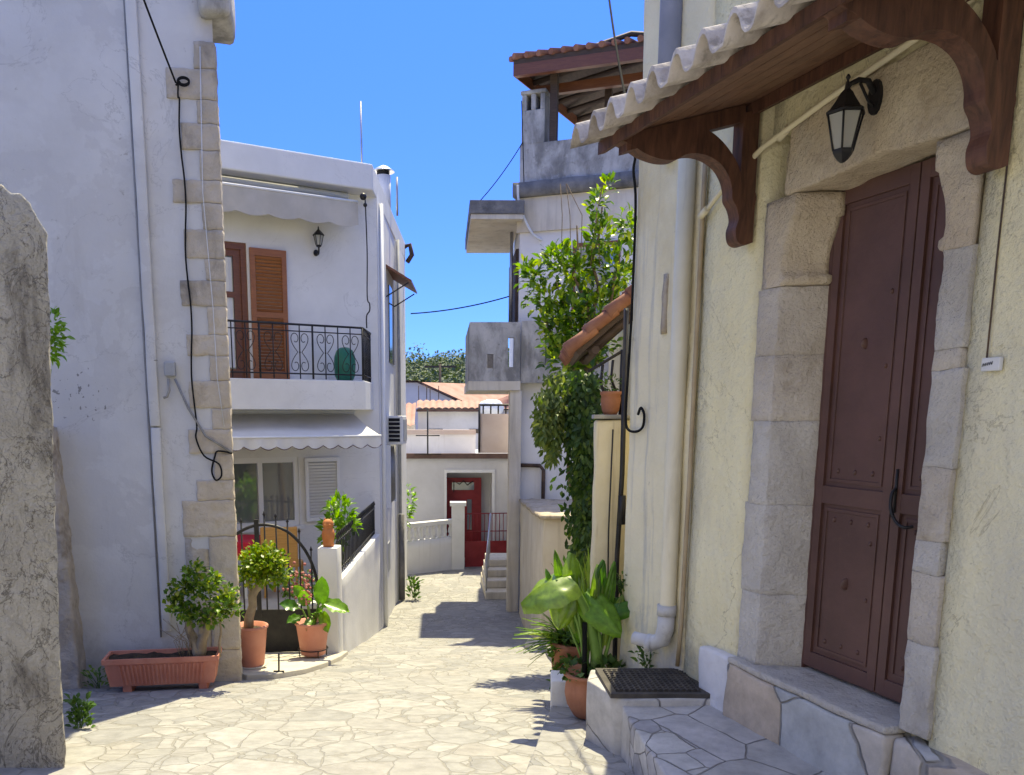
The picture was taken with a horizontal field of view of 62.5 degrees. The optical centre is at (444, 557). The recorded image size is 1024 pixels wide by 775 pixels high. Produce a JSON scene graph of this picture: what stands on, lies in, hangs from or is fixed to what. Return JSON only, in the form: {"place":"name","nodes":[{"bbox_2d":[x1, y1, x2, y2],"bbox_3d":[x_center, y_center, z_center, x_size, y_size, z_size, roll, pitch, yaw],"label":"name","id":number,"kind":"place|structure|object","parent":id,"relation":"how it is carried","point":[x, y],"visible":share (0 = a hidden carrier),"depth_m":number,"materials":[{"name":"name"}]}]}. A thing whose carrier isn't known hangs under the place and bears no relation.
{"place":"outdoors","nodes":[
{"label":"outdoors","id":0,"kind":"place"},
{"bbox_2d":[49,306,75,368],"bbox_3d":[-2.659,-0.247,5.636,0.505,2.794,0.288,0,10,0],"label":"leafy sprig","id":1,"kind":"object","parent":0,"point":[57,330],"visible":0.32,"depth_m":5.46,"materials":[{"name":"green plant"}]},
{"bbox_2d":[0,561,551,774],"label":"street","id":2,"kind":"structure","parent":0,"point":[438,677],"depth_m":6.05,"materials":[{"name":"beige stone"}]},
{"bbox_2d":[0,185,65,767],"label":"old wall","id":3,"kind":"structure","parent":2,"relation":"on","point":[31,718],"depth_m":4.22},
{"bbox_2d":[63,691,95,728],"bbox_3d":[-2.359,1.002,5.443,0.253,0.281,0.169,0,10,0],"label":"weed tuft","id":4,"kind":"object","parent":2,"relation":"on","point":[79,715],"visible":0.97,"depth_m":5.45,"materials":[{"name":"green plant"}]},
{"bbox_2d":[80,665,108,687],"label":"dry weed tuft","id":5,"kind":"object","parent":2,"relation":"on","point":[96,674],"visible":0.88,"depth_m":7.22,"materials":[{"name":"green plant"}]},
{"bbox_2d":[0,0,242,688],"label":"whitewashed house","id":6,"kind":"structure","parent":2,"relation":"on","point":[91,171],"depth_m":6.98,"materials":[{"name":"white paint"}]},
{"bbox_2d":[143,0,232,480],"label":"power cable","id":7,"kind":"object","parent":6,"relation":"attached to","point":[178,83],"visible":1,"depth_m":6.91,"materials":[{"name":"black rubber"}]},
{"bbox_2d":[101,556,244,691],"bbox_3d":[-2.276,0.564,7.068,1.174,1.156,0.451,-1,10,-8],"label":"window planter","id":8,"kind":"object","parent":2,"relation":"on","point":[132,670],"visible":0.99,"depth_m":7.06,"materials":[{"name":"ceramic"}]},
{"bbox_2d":[220,140,416,628],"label":"house","id":9,"kind":"structure","parent":2,"relation":"on","point":[276,269],"depth_m":12.41,"materials":[{"name":"white paint"}]},
{"bbox_2d":[224,241,250,377],"bbox_3d":[-3.208,-3.442,11.706,0.930,1.870,0.110,-6,11,-30],"label":"balcony door","id":10,"kind":"structure","parent":9,"relation":"in","point":[235,253],"depth_m":11.82,"materials":[{"name":"brown wood"}]},
{"bbox_2d":[233,457,304,532],"bbox_3d":[-2.694,-0.933,12.369,1.250,1.080,0.150,-6,11,-30],"label":"window","id":11,"kind":"structure","parent":9,"relation":"in","point":[269,485],"depth_m":12.42,"materials":[{"name":"grey glass"}]},
{"bbox_2d":[221,175,357,225],"bbox_3d":[-3.058,-4.866,11.184,4.010,0.553,0.427,-6,11,-30],"label":"fabric awning","id":12,"kind":"object","parent":9,"relation":"attached to","point":[259,197],"visible":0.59,"depth_m":11.55,"materials":[{"name":"white fabric"}]},
{"bbox_2d":[360,193,370,327],"bbox_3d":[-1.145,-4.279,12.121,0.092,1.860,0.150,4,10,22],"label":"awning crank","id":13,"kind":"object","parent":12,"relation":"hanging from","point":[363,196],"visible":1,"depth_m":12.08,"materials":[{"name":"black metal"}]},
{"bbox_2d":[228,319,370,381],"bbox_3d":[-2.416,-2.819,11.399,3.945,0.744,0.643,-8,13,-40],"label":"balcony railing","id":14,"kind":"object","parent":9,"relation":"on","point":[365,334],"visible":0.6,"depth_m":11.63,"materials":[{"name":"black metal"}]},
{"bbox_2d":[231,410,381,450],"bbox_3d":[-2.896,-1.762,11.469,4.053,0.568,1.007,-6,11,-30],"label":"fabric awning","id":15,"kind":"object","parent":9,"relation":"attached to","point":[267,430],"visible":0.52,"depth_m":11.85,"materials":[{"name":"fabric"}]},
{"bbox_2d":[313,226,323,255],"bbox_3d":[-1.821,-4.576,12.112,0.149,0.397,0.207,-6,11,-30],"label":"wall lantern","id":16,"kind":"object","parent":9,"relation":"attached to","point":[318,234],"depth_m":12.07,"materials":[{"name":"black metal"}]},
{"bbox_2d":[334,347,355,380],"bbox_3d":[-1.457,-2.830,12.280,0.320,0.490,0.320,0,10,0],"label":"large ceramic jar","id":17,"kind":"object","parent":9,"relation":"on","point":[343,353],"visible":0.73,"depth_m":12.16,"materials":[{"name":"green ceramic"}]},
{"bbox_2d":[360,101,362,162],"bbox_3d":[-1.312,-6.503,13.296,0.032,1.350,0.030,4,10,22],"label":"antenna mast","id":18,"kind":"object","parent":9,"relation":"on","point":[361,131],"visible":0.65,"depth_m":13.24,"materials":[{"name":"grey metal"}]},
{"bbox_2d":[374,165,393,207],"bbox_3d":[-1.070,-6.463,14.723,0.400,0.790,0.400,0,10,0],"label":"roof chimney","id":19,"kind":"object","parent":9,"relation":"on","point":[383,173],"visible":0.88,"depth_m":14.60,"materials":[{"name":"metal"}]},
{"bbox_2d":[388,285,394,364],"bbox_3d":[-0.968,-4.126,14.969,0.070,1.300,0.903,0,10,2],"label":"side window","id":20,"kind":"structure","parent":9,"relation":"in","point":[391,297],"depth_m":14.86,"materials":[{"name":"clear glass"}]},
{"bbox_2d":[386,416,406,444],"bbox_3d":[-0.822,-2.217,14.542,0.324,0.480,0.785,0,10,0],"label":"air conditioner","id":21,"kind":"object","parent":9,"relation":"attached to","point":[396,429],"visible":0.95,"depth_m":14.18,"materials":[{"name":"white plastic"}]},
{"bbox_2d":[396,177,397,215],"bbox_3d":[-0.840,-6.427,14.932,0.037,0.650,0.037,4,10,22],"label":"vent rod","id":22,"kind":"object","parent":9,"relation":"on","point":[396,196],"visible":1,"depth_m":14.92,"materials":[{"name":"grey metal"}]},
{"bbox_2d":[405,243,413,263],"bbox_3d":[-0.754,-6.377,17.578,0.246,0.416,0.100,0,10,0],"label":"roof spout","id":23,"kind":"object","parent":9,"relation":"attached to","point":[410,256],"visible":0.86,"depth_m":17.54,"materials":[{"name":"black metal"}]},
{"bbox_2d":[318,534,380,653],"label":"courtyard wall","id":24,"kind":"structure","parent":2,"relation":"on","point":[354,585],"depth_m":10.62,"materials":[{"name":"white paint"}]},
{"bbox_2d":[237,511,318,651],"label":"iron gate","id":25,"kind":"structure","parent":24,"relation":"attached to","point":[281,635],"depth_m":9.61,"materials":[{"name":"black metal"}]},
{"bbox_2d":[322,518,334,546],"bbox_3d":[-1.308,-0.290,9.464,0.150,0.329,0.149,0,10,0],"label":"garden ornament","id":26,"kind":"object","parent":24,"relation":"on","point":[328,534],"visible":1,"depth_m":9.42,"materials":[{"name":"orange ceramic"}]},
{"bbox_2d":[335,502,374,570],"bbox_3d":[-1.172,-0.335,11.466,0.040,0.525,3.600,0,10,2],"label":"wall railing","id":27,"kind":"object","parent":24,"relation":"on","point":[367,520],"depth_m":11.35,"materials":[{"name":"black metal"}]},
{"bbox_2d":[406,403,415,429],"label":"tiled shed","id":28,"kind":"structure","parent":2,"relation":"on","point":[410,413],"depth_m":27.34,"materials":[{"name":"beige paint"}]},
{"bbox_2d":[407,484,417,527],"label":"street shrub","id":29,"kind":"object","parent":2,"relation":"on","point":[410,507],"visible":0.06,"depth_m":19.26,"materials":[{"name":"green plant"}]},
{"bbox_2d":[405,575,424,599],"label":"wall weed","id":30,"kind":"object","parent":2,"relation":"on","point":[414,593],"depth_m":16.74,"materials":[{"name":"green plant"}]},
{"bbox_2d":[407,501,465,574],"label":"balustrade wall","id":31,"kind":"structure","parent":2,"relation":"on","point":[433,553],"depth_m":20.62,"materials":[{"name":"white paint"}]},
{"bbox_2d":[465,513,506,566],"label":"red gate","id":32,"kind":"structure","parent":31,"relation":"attached to","point":[475,551],"depth_m":21.22,"materials":[{"name":"metal"}]},
{"bbox_2d":[416,386,484,448],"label":"tile edged house","id":33,"kind":"structure","parent":2,"relation":"on","point":[450,418],"depth_m":28.62,"materials":[{"name":"white paint"}]},
{"bbox_2d":[406,414,507,560],"bbox_3d":[-0.500,-1.855,24.492,9.000,4.620,6.090,0,10,0],"label":"red door house","id":34,"kind":"structure","parent":2,"relation":"on","point":[459,468],"depth_m":21.58,"materials":[{"name":"paint"}]},
{"bbox_2d":[414,409,440,454],"bbox_3d":[-0.420,-3.176,21.147,0.680,1.150,0.044,0,10,0],"label":"tv antenna","id":35,"kind":"object","parent":34,"relation":"attached to","point":[427,453],"visible":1,"depth_m":21.15,"materials":[{"name":"black metal"}]},
{"bbox_2d":[447,478,480,556],"bbox_3d":[0.515,-1.057,22.191,0.910,2.120,0.135,0,10,0],"label":"door","id":36,"kind":"structure","parent":34,"relation":"in","point":[468,490],"depth_m":22.10,"materials":[{"name":"red wood"}]},
{"bbox_2d":[477,399,504,413],"bbox_3d":[1.529,-4.923,27.574,0.783,0.571,0.760,6,12,33],"label":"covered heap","id":37,"kind":"object","parent":34,"relation":"on","point":[494,408],"visible":0.64,"depth_m":27.34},
{"bbox_2d":[478,404,508,452],"bbox_3d":[1.527,-3.272,21.212,1.346,1.216,0.140,0,10,0],"label":"terrace railing","id":38,"kind":"object","parent":34,"relation":"on","point":[491,405],"visible":0.62,"depth_m":21.14,"materials":[{"name":"black metal"}]},
{"bbox_2d":[481,513,506,598],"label":"street steps","id":39,"kind":"structure","parent":2,"relation":"on","point":[493,575],"depth_m":17.55,"materials":[{"name":"grey concrete"}]},
{"bbox_2d":[524,639,543,648],"bbox_3d":[1.172,1.237,10.773,0.270,0.354,0.362,3,10,16],"label":"kerb stone","id":40,"kind":"object","parent":2,"relation":"on","point":[528,645],"visible":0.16,"depth_m":10.68,"materials":[{"name":"grey stone"}]},
{"bbox_2d":[518,498,572,640],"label":"yard wall","id":41,"kind":"structure","parent":2,"relation":"on","point":[543,537],"depth_m":11.85,"materials":[{"name":"paint"}]},
{"bbox_2d":[464,88,638,611],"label":"concrete house","id":42,"kind":"structure","parent":2,"relation":"on","point":[527,221],"depth_m":14.53,"materials":[{"name":"grey concrete"}]},
{"bbox_2d":[411,296,508,313],"bbox_3d":[0.341,-4.980,16.499,2.014,0.392,0.022,-1,10,-6],"label":"overhead wire","id":43,"kind":"object","parent":42,"relation":"attached to","point":[460,307],"visible":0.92,"depth_m":16.50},
{"bbox_2d":[481,144,521,199],"bbox_3d":[0.965,-6.554,14.252,0.749,0.979,0.014,-1,10,-8],"label":"overhead wire","id":44,"kind":"object","parent":42,"relation":"attached to","point":[502,173],"visible":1,"depth_m":14.25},
{"bbox_2d":[508,249,518,321],"bbox_3d":[1.320,-5.009,15.985,0.070,1.300,2.001,0,10,1],"label":"shuttered door","id":45,"kind":"structure","parent":42,"relation":"in","point":[516,255],"depth_m":15.09,"materials":[{"name":"brown wood"}]},
{"bbox_2d":[521,101,523,181],"bbox_3d":[1.330,-6.963,14.206,0.093,1.451,0.015,8,13,39],"label":"drainpipe","id":46,"kind":"object","parent":42,"relation":"attached to","point":[522,142],"visible":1,"depth_m":14.20,"materials":[{"name":"grey metal"}]},
{"bbox_2d":[509,31,644,140],"bbox_3d":[4.007,-8.122,15.441,3.696,2.080,5.830,5,11,28],"label":"roof pergola","id":47,"kind":"object","parent":42,"relation":"on","point":[580,82],"visible":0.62,"depth_m":13.98,"materials":[{"name":"brown wood"}]},
{"bbox_2d":[575,248,615,315],"bbox_3d":[2.563,-4.657,14.217,0.700,1.100,0.028,4,10,21],"label":"window","id":48,"kind":"structure","parent":42,"relation":"in","point":[612,268],"depth_m":14.17,"materials":[{"name":"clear glass"}]},
{"bbox_2d":[529,368,606,566],"bbox_3d":[1.258,-0.324,8.360,0.971,3.037,1.068,3,10,16],"label":"climbing vine","id":49,"kind":"object","parent":2,"relation":"on","point":[567,420],"visible":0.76,"depth_m":7.99,"materials":[{"name":"green plant"}]},
{"bbox_2d":[513,171,636,584],"bbox_3d":[1.412,-1.374,8.912,1.298,5.117,1.014,-8,13,-40],"label":"lemon tree","id":50,"kind":"object","parent":2,"relation":"on","point":[563,320],"visible":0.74,"depth_m":8.59,"materials":[{"name":"green plant"}]},
{"bbox_2d":[575,552,590,590],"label":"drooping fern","id":51,"kind":"object","parent":2,"relation":"on","point":[583,570],"visible":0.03,"depth_m":7.46,"materials":[{"name":"green plant"}]},
{"bbox_2d":[608,322,632,414],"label":"yard house","id":52,"kind":"structure","parent":2,"relation":"on","point":[616,369],"depth_m":9.28,"materials":[{"name":"beige paint"}]},
{"bbox_2d":[559,284,633,365],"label":"tiled porch roof","id":53,"kind":"structure","parent":52,"relation":"on","point":[590,340],"depth_m":5.94,"materials":[{"name":"orange tile"}]},
{"bbox_2d":[621,0,1023,774],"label":"plaster house","id":54,"kind":"structure","parent":2,"relation":"on","point":[825,538],"depth_m":3.66,"materials":[{"name":"beige paint"}]},
{"bbox_2d":[615,571,627,597],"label":"wall sprig","id":55,"kind":"object","parent":54,"relation":"attached to","point":[619,583],"depth_m":5.32,"materials":[{"name":"green plant"}]},
{"bbox_2d":[608,0,645,432],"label":"power cable","id":56,"kind":"object","parent":54,"relation":"attached to","point":[633,274],"visible":0.83,"depth_m":5.02,"materials":[{"name":"black rubber"}]},
{"bbox_2d":[627,645,656,667],"bbox_3d":[1.221,0.594,5.029,0.240,0.201,0.159,0,10,0],"label":"creeping weed","id":57,"kind":"object","parent":54,"relation":"attached to","point":[643,662],"visible":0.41,"depth_m":5.03,"materials":[{"name":"green plant"}]},
{"bbox_2d":[570,0,1023,247],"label":"door canopy","id":58,"kind":"object","parent":54,"relation":"attached to","point":[743,68],"visible":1,"depth_m":2.98,"materials":[{"name":"brown wood"}]},
{"bbox_2d":[826,74,883,162],"bbox_3d":[1.554,-1.666,3.186,0.218,0.312,0.136,0,10,0],"label":"wall lantern","id":59,"kind":"object","parent":54,"relation":"attached to","point":[845,113],"depth_m":3.17,"materials":[{"name":"black metal"}]},
{"bbox_2d":[801,157,944,702],"bbox_3d":[1.897,-0.489,3.461,0.177,2.200,0.915,-3,10,-17],"label":"door","id":60,"kind":"structure","parent":54,"relation":"in","point":[885,261],"depth_m":3.57,"materials":[{"name":"paint"}]},
{"bbox_2d":[238,573,317,609],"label":"courtyard floor","id":61,"kind":"structure","parent":0,"point":[272,600],"depth_m":11.18,"materials":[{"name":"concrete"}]},
{"bbox_2d":[237,535,260,598],"bbox_3d":[-2.961,0.117,11.281,0.954,0.775,0.765,0,10,0],"label":"chair","id":62,"kind":"object","parent":61,"relation":"on","point":[248,538],"visible":0.07,"depth_m":11.04,"materials":[{"name":"red plastic"}]},
{"bbox_2d":[260,526,303,597],"bbox_3d":[-2.171,0.030,11.272,0.517,0.950,0.452,-1,10,-5],"label":"wooden chair","id":63,"kind":"object","parent":61,"relation":"on","point":[282,540],"visible":0.49,"depth_m":11.02,"materials":[{"name":"brown wood"}]},
{"bbox_2d":[276,561,316,608],"bbox_3d":[-1.787,0.495,10.203,0.584,0.972,0.479,5,11,28],"label":"flowering plant","id":64,"kind":"object","parent":61,"relation":"on","point":[294,574],"visible":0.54,"depth_m":10.14,"materials":[{"name":"pink plant"}]},
{"bbox_2d":[314,489,362,548],"bbox_3d":[-1.372,-0.184,11.014,0.646,1.462,0.536,0,10,0],"label":"courtyard shrub","id":65,"kind":"object","parent":61,"relation":"on","point":[339,523],"visible":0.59,"depth_m":10.91,"materials":[{"name":"green plant"}]},
{"bbox_2d":[242,651,347,679],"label":"doorstep paving","id":66,"kind":"structure","parent":0,"point":[292,664],"depth_m":8.52,"materials":[{"name":"beige stone"}]},
{"bbox_2d":[238,539,293,669],"bbox_3d":[-1.754,0.449,8.111,0.578,1.273,0.543,-6,11,-30],"label":"potted round shrub","id":67,"kind":"object","parent":66,"relation":"on","point":[258,566],"visible":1,"depth_m":8.03,"materials":[{"name":"green plant"}]},
{"bbox_2d":[273,653,283,672],"bbox_3d":[-1.560,0.990,7.899,0.100,0.183,0.020,0,10,0],"label":"gate stop","id":68,"kind":"object","parent":66,"relation":"on","point":[278,670],"visible":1,"depth_m":7.90,"materials":[{"name":"silver metal"}]},
{"bbox_2d":[279,576,348,658],"bbox_3d":[-1.394,0.636,9.078,0.751,0.906,0.401,0,10,0],"label":"potted leafy plant","id":69,"kind":"object","parent":66,"relation":"on","point":[312,632],"visible":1,"depth_m":9.01,"materials":[{"name":"green plant"}]},
{"bbox_2d":[215,0,644,361],"label":"sky","id":70,"kind":"structure","parent":0,"point":[437,88],"materials":[{"name":"blue"}]},
{"bbox_2d":[525,642,634,774],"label":"pavement","id":71,"kind":"structure","parent":0,"point":[564,746],"depth_m":4.44,"materials":[{"name":"beige stone"}]},
{"bbox_2d":[508,544,590,691],"bbox_3d":[1.001,0.460,6.328,0.815,1.176,0.891,5,11,27],"label":"strap leaf pot","id":72,"kind":"object","parent":71,"relation":"on","point":[561,643],"visible":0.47,"depth_m":6.20,"materials":[{"name":"ceramic"}]},
{"bbox_2d":[550,671,568,707],"bbox_3d":[0.891,1.122,5.907,0.323,0.607,0.273,0,10,0],"label":"whitewashed step","id":73,"kind":"object","parent":71,"relation":"on","point":[557,696],"visible":0.14,"depth_m":5.76,"materials":[{"name":"paint"}]},
{"bbox_2d":[521,550,628,719],"bbox_3d":[0.920,0.484,5.307,0.882,1.069,0.338,0,10,0],"label":"elephant ear pot","id":74,"kind":"object","parent":71,"relation":"on","point":[563,596],"visible":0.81,"depth_m":5.27,"materials":[{"name":"ceramic"}]},
{"bbox_2d":[589,419,628,667],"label":"garden wall","id":75,"kind":"structure","parent":71,"relation":"on","point":[603,428],"depth_m":5.90,"materials":[{"name":"beige paint"}]},
{"bbox_2d":[592,415,628,418],"bbox_3d":[1.377,-1.015,6.032,0.858,0.028,0.286,-6,12,-33],"label":"wall coping","id":76,"kind":"object","parent":75,"relation":"on","point":[606,416],"depth_m":5.78,"materials":[{"name":"grey concrete"}]},
{"bbox_2d":[587,349,622,414],"bbox_3d":[1.140,-1.244,5.955,0.255,0.450,0.036,2,10,13],"label":"railing","id":77,"kind":"object","parent":76,"relation":"on","point":[602,363],"visible":0.65,"depth_m":5.93,"materials":[{"name":"black metal"}]},
{"bbox_2d":[597,371,621,414],"bbox_3d":[1.164,-1.157,5.881,0.188,0.304,0.176,6,12,33],"label":"clay pot","id":78,"kind":"object","parent":76,"relation":"on","point":[610,402],"visible":0.97,"depth_m":5.84,"materials":[{"name":"ceramic"}]},
{"bbox_2d":[607,308,628,667],"bbox_3d":[1.207,-0.435,5.822,0.060,2.500,0.129,-6,11,-32],"label":"wall pipe","id":79,"kind":"object","parent":75,"relation":"attached to","point":[621,514],"depth_m":5.78,"materials":[{"name":"black metal"}]},
{"bbox_2d":[585,670,709,754],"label":"grate plinth","id":80,"kind":"structure","parent":71,"relation":"on","point":[603,718],"depth_m":4.50,"materials":[{"name":"stone"}]},
{"bbox_2d":[595,668,709,697],"bbox_3d":[1.130,0.680,4.615,0.520,0.037,0.455,0,10,0],"label":"drain grate","id":81,"kind":"object","parent":80,"relation":"on","point":[645,683],"visible":0.99,"depth_m":4.54,"materials":[{"name":"metal"}]},
{"bbox_2d":[620,705,831,774],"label":"stone landing","id":82,"kind":"object","parent":71,"relation":"on","point":[684,740],"visible":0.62,"depth_m":3.89,"materials":[{"name":"grey stone"}]},
{"bbox_3d":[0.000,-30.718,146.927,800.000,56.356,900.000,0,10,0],"label":"hillside","id":83,"kind":"structure","parent":0,"visible":0},
{"bbox_2d":[424,364,455,382],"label":"utility pole","id":84,"kind":"object","parent":83,"relation":"on","point":[439,366],"visible":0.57,"depth_m":58.54,"materials":[{"name":"wood"}]},
{"bbox_2d":[406,342,508,386],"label":"hill wood","id":85,"kind":"object","parent":83,"relation":"on","point":[416,370],"visible":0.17,"depth_m":97.10,"materials":[{"name":"green plant"}]},
{"bbox_2d":[406,380,508,429],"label":"gabled house","id":86,"kind":"structure","parent":83,"relation":"on","point":[451,391],"depth_m":43.34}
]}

